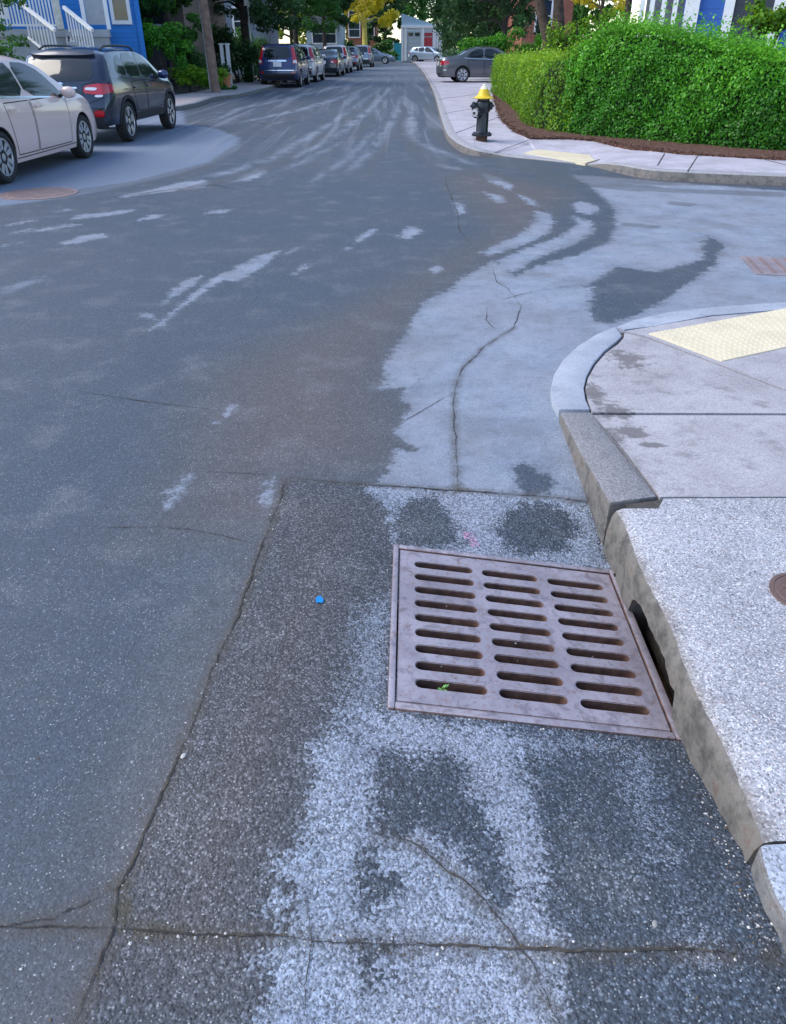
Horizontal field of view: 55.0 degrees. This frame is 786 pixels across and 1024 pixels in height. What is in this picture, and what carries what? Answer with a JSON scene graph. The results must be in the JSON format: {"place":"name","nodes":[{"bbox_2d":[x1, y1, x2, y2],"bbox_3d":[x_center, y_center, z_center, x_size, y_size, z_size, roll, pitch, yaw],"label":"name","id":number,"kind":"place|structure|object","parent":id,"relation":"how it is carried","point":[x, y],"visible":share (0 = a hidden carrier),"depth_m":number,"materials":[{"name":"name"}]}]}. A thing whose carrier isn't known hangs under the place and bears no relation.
{"place":"outdoors","nodes":[
{"label":"outdoors","id":0,"kind":"place"},
{"bbox_2d":[174,76,243,94],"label":"front gardens","id":1,"kind":"object","parent":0,"point":[184,90],"visible":0.02,"depth_m":29.53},
{"bbox_2d":[0,0,30,60],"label":"garden tree","id":2,"kind":"object","parent":1,"relation":"on","point":[3,49],"visible":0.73,"depth_m":21.19,"materials":[{"name":"green plant"}]},
{"bbox_2d":[0,0,146,59],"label":"blue house","id":3,"kind":"structure","parent":1,"relation":"on","point":[78,23],"depth_m":23.66,"materials":[{"name":"blue wood"}]},
{"bbox_2d":[0,1,10,18],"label":"window","id":4,"kind":"structure","parent":3,"relation":"in","point":[0,1],"depth_m":24.43,"materials":[{"name":"white glass"}]},
{"bbox_2d":[108,0,131,23],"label":"window","id":5,"kind":"structure","parent":3,"relation":"in","point":[122,14],"depth_m":25.26,"materials":[{"name":"white glass"}]},
{"bbox_2d":[141,21,192,79],"bbox_3d":[-8.143,-15.972,26.641,2.293,2.257,1.156,0,32,0],"label":"shrub","id":6,"kind":"object","parent":1,"relation":"on","point":[154,36],"visible":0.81,"depth_m":26.22,"materials":[{"name":"green plant"}]},
{"bbox_2d":[138,0,213,89],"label":"garden tree","id":7,"kind":"object","parent":1,"relation":"on","point":[166,8],"visible":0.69,"depth_m":28.42,"materials":[{"name":"green plant"}]},
{"bbox_2d":[147,0,225,86],"bbox_3d":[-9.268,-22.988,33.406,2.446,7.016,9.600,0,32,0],"label":"brown house","id":8,"kind":"structure","parent":1,"relation":"on","point":[180,16],"depth_m":31.29,"materials":[{"name":"brown wood"}]},
{"bbox_2d":[147,5,161,26],"bbox_3d":[-9.376,-20.069,29.872,0.900,1.500,0.120,0,32,0],"label":"window","id":9,"kind":"structure","parent":8,"relation":"in","point":[155,22],"depth_m":30.17,"materials":[{"name":"grey glass"}]},
{"bbox_2d":[175,36,206,87],"bbox_3d":[-7.885,-18.150,30.190,1.239,2.239,2.130,-27,41,-37],"label":"shrub","id":10,"kind":"object","parent":1,"relation":"on","point":[195,60],"visible":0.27,"depth_m":29.78,"materials":[{"name":"green plant"}]},
{"bbox_2d":[168,64,228,91],"bbox_3d":[-7.146,-15.906,27.773,2.245,0.980,0.910,0,32,0],"label":"shrub","id":11,"kind":"object","parent":1,"relation":"on","point":[190,77],"visible":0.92,"depth_m":27.62,"materials":[{"name":"green plant"}]},
{"bbox_2d":[219,43,224,64],"bbox_3d":[-7.443,-19.633,33.124,0.190,1.560,0.190,0,32,0],"label":"gate post","id":12,"kind":"object","parent":1,"relation":"on","point":[222,53],"visible":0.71,"depth_m":32.87,"materials":[{"name":"white wood"}]},
{"bbox_2d":[224,43,232,84],"bbox_3d":[-7.188,-19.633,33.124,0.190,1.560,0.190,0,32,0],"label":"gate post","id":13,"kind":"object","parent":1,"relation":"on","point":[227,53],"visible":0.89,"depth_m":32.91,"materials":[{"name":"white wood"}]},
{"bbox_2d":[224,0,278,75],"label":"grey house","id":14,"kind":"structure","parent":1,"relation":"on","point":[233,22],"depth_m":42.27,"materials":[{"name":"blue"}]},
{"bbox_2d":[231,6,240,35],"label":"window","id":15,"kind":"structure","parent":14,"relation":"in","point":[236,23],"depth_m":41.96,"materials":[{"name":"white glass"}]},
{"bbox_2d":[277,0,342,43],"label":"garden tree","id":16,"kind":"object","parent":1,"relation":"on","point":[316,7],"visible":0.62,"depth_m":55.28,"materials":[{"name":"green plant"}]},
{"bbox_2d":[306,13,345,48],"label":"pale house","id":17,"kind":"structure","parent":1,"relation":"on","point":[337,37],"depth_m":72.86,"materials":[{"name":"grey"}]},
{"bbox_2d":[312,23,322,43],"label":"window","id":18,"kind":"structure","parent":17,"relation":"in","point":[316,39],"depth_m":72.82,"materials":[{"name":"white glass"}]},
{"bbox_2d":[326,23,336,43],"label":"window","id":19,"kind":"structure","parent":17,"relation":"in","point":[331,38],"depth_m":72.82,"materials":[{"name":"white glass"}]},
{"bbox_2d":[571,0,631,33],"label":"golden tree","id":20,"kind":"object","parent":1,"relation":"on","point":[620,3],"visible":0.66,"depth_m":31.66,"materials":[{"name":"yellow plant"}]},
{"bbox_2d":[175,76,274,105],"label":"pavement","id":21,"kind":"structure","parent":0,"point":[180,99],"depth_m":27.77,"materials":[{"name":"grey concrete"}]},
{"bbox_2d":[198,0,220,92],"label":"utility pole","id":22,"kind":"object","parent":21,"relation":"on","point":[212,72],"visible":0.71,"depth_m":27.00,"materials":[{"name":"brown wood"}]},
{"bbox_2d":[218,63,231,86],"bbox_3d":[-7.032,-18.280,31.601,0.628,0.856,0.664,0,32,0],"label":"planter","id":23,"kind":"object","parent":21,"relation":"on","point":[227,81],"visible":0.46,"depth_m":31.51,"materials":[{"name":"ceramic"}]},
{"bbox_2d":[221,83,237,89],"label":"grass tuft","id":24,"kind":"object","parent":21,"relation":"on","point":[225,87],"visible":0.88,"depth_m":29.46,"materials":[{"name":"green plant"}]},
{"bbox_2d":[210,19,260,81],"bbox_3d":[-7.384,-21.409,35.158,2.660,2.572,1.408,9,33,15],"label":"shrub","id":25,"kind":"object","parent":21,"relation":"on","point":[247,51],"visible":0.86,"depth_m":34.87,"materials":[{"name":"green plant"}]},
{"bbox_2d":[244,0,254,81],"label":"metal post","id":26,"kind":"object","parent":21,"relation":"on","point":[246,2],"visible":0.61,"depth_m":34.40,"materials":[{"name":"metal"}]},
{"bbox_2d":[230,27,270,76],"bbox_3d":[-8.029,-24.493,40.317,4.458,2.433,1.578,3,32,5],"label":"shrub","id":27,"kind":"object","parent":21,"relation":"on","point":[255,41],"visible":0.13,"depth_m":39.76,"materials":[{"name":"green plant"}]},
{"bbox_2d":[212,0,306,81],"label":"street tree","id":28,"kind":"object","parent":21,"relation":"on","point":[260,15],"visible":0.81,"depth_m":34.91,"materials":[{"name":"green plant"}]},
{"bbox_2d":[258,0,307,30],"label":"street tree","id":29,"kind":"object","parent":21,"relation":"on","point":[275,11],"visible":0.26,"depth_m":45.60,"materials":[{"name":"green plant"}]},
{"bbox_2d":[300,0,357,46],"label":"garden tree","id":30,"kind":"object","parent":21,"relation":"on","point":[344,20],"visible":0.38,"depth_m":70.52,"materials":[{"name":"green plant"}]},
{"bbox_2d":[0,61,785,1023],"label":"road","id":31,"kind":"structure","parent":0,"point":[220,319],"depth_m":2.65,"materials":[{"name":"grey asphalt"}]},
{"bbox_2d":[0,187,78,199],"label":"manhole cover","id":32,"kind":"object","parent":31,"relation":"on","point":[41,193],"visible":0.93,"depth_m":9.41,"materials":[{"name":"metal"}]},
{"bbox_2d":[0,55,96,182],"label":"parked car","id":33,"kind":"object","parent":31,"relation":"on","point":[42,113],"visible":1,"depth_m":10.80,"materials":[{"name":"silver metal"}]},
{"bbox_2d":[25,45,175,140],"bbox_3d":[-5.840,-8.584,15.395,2.166,1.597,4.570,1,32,2],"label":"parked car","id":34,"kind":"object","parent":31,"relation":"on","point":[123,91],"visible":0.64,"depth_m":13.90,"materials":[{"name":"black paint"}]},
{"bbox_2d":[175,81,282,110],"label":"kerb","id":35,"kind":"structure","parent":31,"relation":"on","point":[200,102],"depth_m":26.15,"materials":[{"name":"concrete"}]},
{"bbox_2d":[258,43,310,86],"bbox_3d":[-4.952,-20.606,34.802,2.192,1.695,4.642,1,32,2],"label":"parked car","id":36,"kind":"object","parent":31,"relation":"on","point":[282,62],"visible":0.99,"depth_m":32.95,"materials":[{"name":"blue paint"}]},
{"bbox_2d":[283,43,325,81],"bbox_3d":[-4.670,-23.466,39.442,2.192,1.695,4.642,2,32,2],"label":"parked car","id":37,"kind":"object","parent":31,"relation":"on","point":[316,64],"visible":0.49,"depth_m":38.12,"materials":[{"name":"white paint"}]},
{"bbox_2d":[315,596,323,602],"bbox_3d":[-0.237,0.282,2.444,0.027,0.003,0.037,0,32,0],"label":"paint mark","id":38,"kind":"object","parent":31,"relation":"on","point":[319,599],"visible":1,"depth_m":2.44,"materials":[{"name":"blue paint"}]},
{"bbox_2d":[319,49,345,75],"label":"parked car","id":39,"kind":"object","parent":31,"relation":"on","point":[334,61],"visible":0.5,"depth_m":45.42,"materials":[{"name":"grey paint"}]},
{"bbox_2d":[323,44,353,72],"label":"parked car","id":40,"kind":"object","parent":31,"relation":"on","point":[344,50],"visible":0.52,"depth_m":50.46,"materials":[{"name":"silver metal"}]},
{"bbox_2d":[348,46,363,70],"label":"parked car","id":41,"kind":"object","parent":31,"relation":"on","point":[357,59],"visible":0.4,"depth_m":56.11,"materials":[{"name":"grey metal"}]},
{"bbox_2d":[347,0,377,47],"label":"brick house","id":42,"kind":"structure","parent":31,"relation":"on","point":[355,34],"depth_m":94.61,"materials":[{"name":"brick"}]},
{"bbox_2d":[348,2,358,17],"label":"window","id":43,"kind":"structure","parent":42,"relation":"in","point":[350,12],"depth_m":93.46,"materials":[{"name":"white glass"}]},
{"bbox_2d":[348,21,359,37],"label":"window","id":44,"kind":"structure","parent":42,"relation":"in","point":[352,33],"depth_m":94.49,"materials":[{"name":"white glass"}]},
{"bbox_2d":[367,21,374,37],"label":"window","id":45,"kind":"structure","parent":42,"relation":"in","point":[373,34],"depth_m":94.61,"materials":[{"name":"white glass"}]},
{"bbox_2d":[353,45,375,66],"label":"parked car","id":46,"kind":"object","parent":31,"relation":"on","point":[368,55],"visible":0.59,"depth_m":65.56,"materials":[{"name":"silver metal"}]},
{"bbox_2d":[343,0,399,44],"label":"yellow tree","id":47,"kind":"object","parent":31,"relation":"on","point":[364,10],"visible":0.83,"depth_m":83.33,"materials":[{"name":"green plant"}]},
{"bbox_2d":[344,39,398,59],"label":"shrub","id":48,"kind":"object","parent":31,"relation":"on","point":[383,47],"visible":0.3,"depth_m":78.27,"materials":[{"name":"green plant"}]},
{"bbox_2d":[372,48,395,63],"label":"parked car","id":49,"kind":"object","parent":31,"relation":"on","point":[382,57],"visible":0.41,"depth_m":77.94,"materials":[{"name":"grey metal"}]},
{"bbox_2d":[367,0,406,51],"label":"pine tree","id":50,"kind":"object","parent":31,"relation":"on","point":[384,31],"visible":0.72,"depth_m":90.56,"materials":[{"name":"green plant"}]},
{"bbox_2d":[5,398,779,1021],"bbox_3d":[0.011,0.116,2.849,3.784,0.160,3.342,0,32,0],"label":"grit","id":51,"kind":"object","parent":31,"relation":"on","point":[477,826],"visible":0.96,"depth_m":1.61,"materials":[{"name":"grey gravel"}]},
{"bbox_2d":[393,41,401,60],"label":"teal gate","id":52,"kind":"structure","parent":31,"relation":"on","point":[397,47],"depth_m":88.68,"materials":[{"name":"paint"}]},
{"bbox_2d":[377,0,428,24],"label":"garden tree","id":53,"kind":"object","parent":31,"relation":"on","point":[411,9],"visible":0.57,"depth_m":104.86,"materials":[{"name":"green plant"}]},
{"bbox_2d":[401,14,441,60],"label":"garage","id":54,"kind":"structure","parent":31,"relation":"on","point":[415,32],"depth_m":89.57,"materials":[{"name":"white wood"}]},
{"bbox_2d":[408,32,419,60],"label":"garage door","id":55,"kind":"structure","parent":54,"relation":"in","point":[413,37],"depth_m":89.84,"materials":[{"name":"white wood"}]},
{"bbox_2d":[424,37,431,60],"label":"red door","id":56,"kind":"structure","parent":54,"relation":"in","point":[427,40],"depth_m":89.88,"materials":[{"name":"red wood"}]},
{"bbox_2d":[408,46,441,61],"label":"parked car","id":57,"kind":"object","parent":31,"relation":"on","point":[419,53],"visible":0.81,"depth_m":82.52,"materials":[{"name":"silver metal"}]},
{"bbox_2d":[443,22,470,43],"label":"distant tree","id":58,"kind":"object","parent":31,"relation":"on","point":[454,33],"depth_m":84.92,"materials":[{"name":"green plant"}]},
{"bbox_2d":[424,0,495,54],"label":"weeping tree","id":59,"kind":"object","parent":31,"relation":"on","point":[440,17],"visible":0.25,"depth_m":69.63,"materials":[{"name":"green plant"}]},
{"bbox_2d":[441,41,478,56],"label":"shrub","id":60,"kind":"object","parent":31,"relation":"on","point":[452,52],"visible":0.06,"depth_m":60.04,"materials":[{"name":"green plant"}]},
{"bbox_2d":[441,0,510,42],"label":"weeping tree","id":61,"kind":"object","parent":31,"relation":"on","point":[491,10],"visible":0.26,"depth_m":51.09,"materials":[{"name":"green plant"}]},
{"bbox_2d":[449,0,553,51],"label":"garden tree","id":62,"kind":"object","parent":31,"relation":"on","point":[520,14],"visible":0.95,"depth_m":38.99,"materials":[{"name":"green plant"}]},
{"bbox_2d":[387,544,680,740],"bbox_3d":[0.487,0.521,2.512,1.036,0.380,0.840,7,30,-3],"label":"storm drain","id":63,"kind":"object","parent":31,"relation":"in","point":[560,625],"visible":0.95,"depth_m":2.37,"materials":[{"name":"metal"}]},
{"bbox_2d":[550,327,621,417],"bbox_3d":[1.099,-0.710,4.404,0.263,0.367,1.472,12,34,18],"label":"kerb stone","id":64,"kind":"object","parent":31,"relation":"on","point":[571,374],"visible":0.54,"depth_m":4.18,"materials":[{"name":"concrete"}]},
{"bbox_2d":[410,61,785,185],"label":"kerb","id":65,"kind":"structure","parent":31,"relation":"on","point":[455,140],"depth_m":10.57,"materials":[{"name":"concrete"}]},
{"bbox_2d":[559,413,655,544],"bbox_3d":[0.908,-0.107,3.371,0.210,0.424,0.949,0,32,0],"label":"kerb stone","id":66,"kind":"object","parent":31,"relation":"on","point":[612,480],"visible":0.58,"depth_m":3.12,"materials":[{"name":"grey stone"}]},
{"bbox_2d":[576,332,674,698],"bbox_3d":[2.219,-0.090,3.246,2.994,0.286,5.398,9,33,14],"label":"pavement bed","id":67,"kind":"object","parent":31,"relation":"on","point":[653,643],"visible":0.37,"depth_m":2.65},
{"bbox_2d":[585,333,785,414],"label":"pavement slab corner","id":68,"kind":"object","parent":67,"relation":"on","point":[630,374],"visible":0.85,"depth_m":4.01,"materials":[{"name":"concrete"}]},
{"bbox_2d":[594,415,785,499],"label":"pavement slab","id":69,"kind":"structure","parent":67,"relation":"on","point":[706,456],"depth_m":3.25,"materials":[{"name":"concrete"}]},
{"bbox_2d":[624,312,785,390],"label":"pavement slab ramp","id":70,"kind":"structure","parent":67,"relation":"on","point":[768,368],"depth_m":4.38,"materials":[{"name":"concrete"}]},
{"bbox_2d":[649,308,785,361],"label":"tactile plate","id":71,"kind":"object","parent":70,"relation":"on","point":[736,337],"visible":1,"depth_m":4.71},
{"bbox_2d":[658,498,785,739],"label":"sidewalk","id":72,"kind":"structure","parent":67,"relation":"on","point":[733,551],"depth_m":2.50,"materials":[{"name":"grey concrete"}]},
{"bbox_2d":[769,573,785,604],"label":"valve cover","id":73,"kind":"object","parent":72,"relation":"on","point":[778,589],"visible":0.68,"depth_m":2.40,"materials":[{"name":"brown metal"}]},
{"bbox_2d":[652,920,657,927],"bbox_3d":[0.539,0.847,1.555,0.013,0.006,0.017,0,32,0],"label":"pebble","id":74,"kind":"object","parent":31,"relation":"on","point":[654,923],"visible":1,"depth_m":1.55,"materials":[{"name":"white stone"}]},
{"bbox_2d":[603,508,785,862],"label":"kerb stone","id":75,"kind":"object","parent":31,"relation":"on","point":[733,740],"visible":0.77,"depth_m":2.07,"materials":[{"name":"grey stone"}]},
{"bbox_2d":[616,302,785,332],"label":"kerb flush","id":76,"kind":"object","parent":31,"relation":"on","point":[667,318],"visible":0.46,"depth_m":5.12,"materials":[{"name":"concrete"}]},
{"bbox_2d":[739,256,785,275],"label":"utility cover","id":77,"kind":"object","parent":31,"relation":"on","point":[773,266],"visible":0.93,"depth_m":6.33,"materials":[{"name":"metal"}]},
{"bbox_2d":[751,844,785,953],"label":"kerb stone","id":78,"kind":"object","parent":31,"relation":"on","point":[768,869],"visible":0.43,"depth_m":1.57,"materials":[{"name":"grey stone"}]},
{"bbox_2d":[279,0,646,46],"label":"sky","id":79,"kind":"structure","parent":0,"point":[396,32],"materials":[{"name":"white"}]},
{"bbox_2d":[480,77,493,87],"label":"driveway","id":80,"kind":"structure","parent":0,"point":[487,81],"depth_m":37.49,"materials":[{"name":"concrete"}]},
{"bbox_2d":[436,46,504,82],"bbox_3d":[4.498,-21.121,35.644,4.854,1.445,2.168,-3,32,-5],"label":"parked car","id":81,"kind":"object","parent":80,"relation":"on","point":[464,65],"visible":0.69,"depth_m":34.83,"materials":[{"name":"grey paint"}]},
{"bbox_2d":[457,26,541,55],"bbox_3d":[5.553,-22.878,37.744,4.866,2.378,1.515,0,32,0],"label":"shrub","id":82,"kind":"object","parent":80,"relation":"on","point":[500,41],"visible":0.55,"depth_m":37.23,"materials":[{"name":"green plant"}]},
{"bbox_2d":[507,0,573,52],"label":"brick house","id":83,"kind":"structure","parent":80,"relation":"on","point":[568,8],"depth_m":43.60,"materials":[{"name":"brick"}]},
{"bbox_2d":[534,0,553,30],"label":"window","id":84,"kind":"structure","parent":83,"relation":"in","point":[549,4],"depth_m":43.31,"materials":[{"name":"white glass"}]},
{"bbox_2d":[415,60,785,173],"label":"pavement","id":85,"kind":"structure","parent":0,"point":[503,136],"depth_m":13.24,"materials":[{"name":"concrete"}]},
{"bbox_2d":[470,84,493,141],"bbox_3d":[1.586,-7.112,13.493,0.431,0.916,0.363,-4,32,-7],"label":"fire hydrant","id":86,"kind":"object","parent":85,"relation":"on","point":[482,106],"visible":1,"depth_m":13.39,"materials":[{"name":"metal"}]},
{"bbox_2d":[524,150,594,165],"bbox_3d":[2.728,-5.813,12.382,1.524,0.061,0.945,26,40,35],"label":"tactile plate","id":87,"kind":"object","parent":85,"relation":"on","point":[580,159],"visible":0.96,"depth_m":12.37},
{"bbox_2d":[492,91,785,160],"bbox_3d":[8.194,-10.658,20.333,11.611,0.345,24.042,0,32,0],"label":"mulch bed","id":88,"kind":"object","parent":85,"relation":"on","point":[686,147],"visible":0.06,"depth_m":12.94,"materials":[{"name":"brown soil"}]},
{"bbox_2d":[488,29,582,132],"bbox_3d":[3.859,-12.125,20.832,1.810,1.747,15.837,1,32,2],"label":"privet hedge","id":89,"kind":"object","parent":88,"relation":"on","point":[530,85],"visible":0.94,"depth_m":15.60,"materials":[{"name":"green leaf"},{"name":"twig"}]},
{"bbox_2d":[534,0,564,48],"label":"forked tree","id":90,"kind":"object","parent":88,"relation":"on","point":[542,14],"visible":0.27,"depth_m":25.82,"materials":[{"name":"brown plant"}]},
{"bbox_2d":[540,6,636,54],"bbox_3d":[6.186,-14.114,23.337,3.413,2.567,1.378,0,32,0],"label":"shrub","id":91,"kind":"object","parent":88,"relation":"on","point":[555,38],"visible":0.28,"depth_m":22.93,"materials":[{"name":"green plant"}]},
{"bbox_2d":[623,0,631,23],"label":"garden tree","id":92,"kind":"object","parent":88,"relation":"on","point":[628,6],"depth_m":24.89,"materials":[{"name":"brown plant"}]},
{"bbox_2d":[556,0,785,149],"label":"privet hedge","id":93,"kind":"object","parent":88,"relation":"on","point":[679,86],"visible":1,"depth_m":12.82,"materials":[{"name":"green plant"}]},
{"bbox_2d":[637,0,785,49],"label":"blue house","id":94,"kind":"structure","parent":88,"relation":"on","point":[721,9],"depth_m":18.31,"materials":[{"name":"wood"}]},
{"bbox_2d":[737,0,785,47],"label":"shrub","id":95,"kind":"object","parent":88,"relation":"on","point":[773,20],"visible":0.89,"depth_m":14.57,"materials":[{"name":"green plant"}]},
{"label":"ground","id":96,"kind":"structure","parent":0,"visible":0},
{"bbox_2d":[277,7,306,43],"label":"distant tree","id":97,"kind":"object","parent":96,"relation":"on","point":[281,34],"visible":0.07,"depth_m":99.97,"materials":[{"name":"green plant"}]},
{"bbox_2d":[345,4,399,39],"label":"distant tree","id":98,"kind":"object","parent":96,"relation":"on","point":[346,34],"visible":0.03,"depth_m":114.55,"materials":[{"name":"green plant"}]},
{"bbox_2d":[412,0,465,52],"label":"distant tree","id":99,"kind":"object","parent":96,"relation":"on","point":[429,21],"visible":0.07,"depth_m":117.78,"materials":[{"name":"green plant"}]},
{"bbox_2d":[569,0,620,49],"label":"distant tree","id":100,"kind":"object","parent":96,"relation":"on","point":[581,11],"visible":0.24,"depth_m":65.37,"materials":[{"name":"green plant"}]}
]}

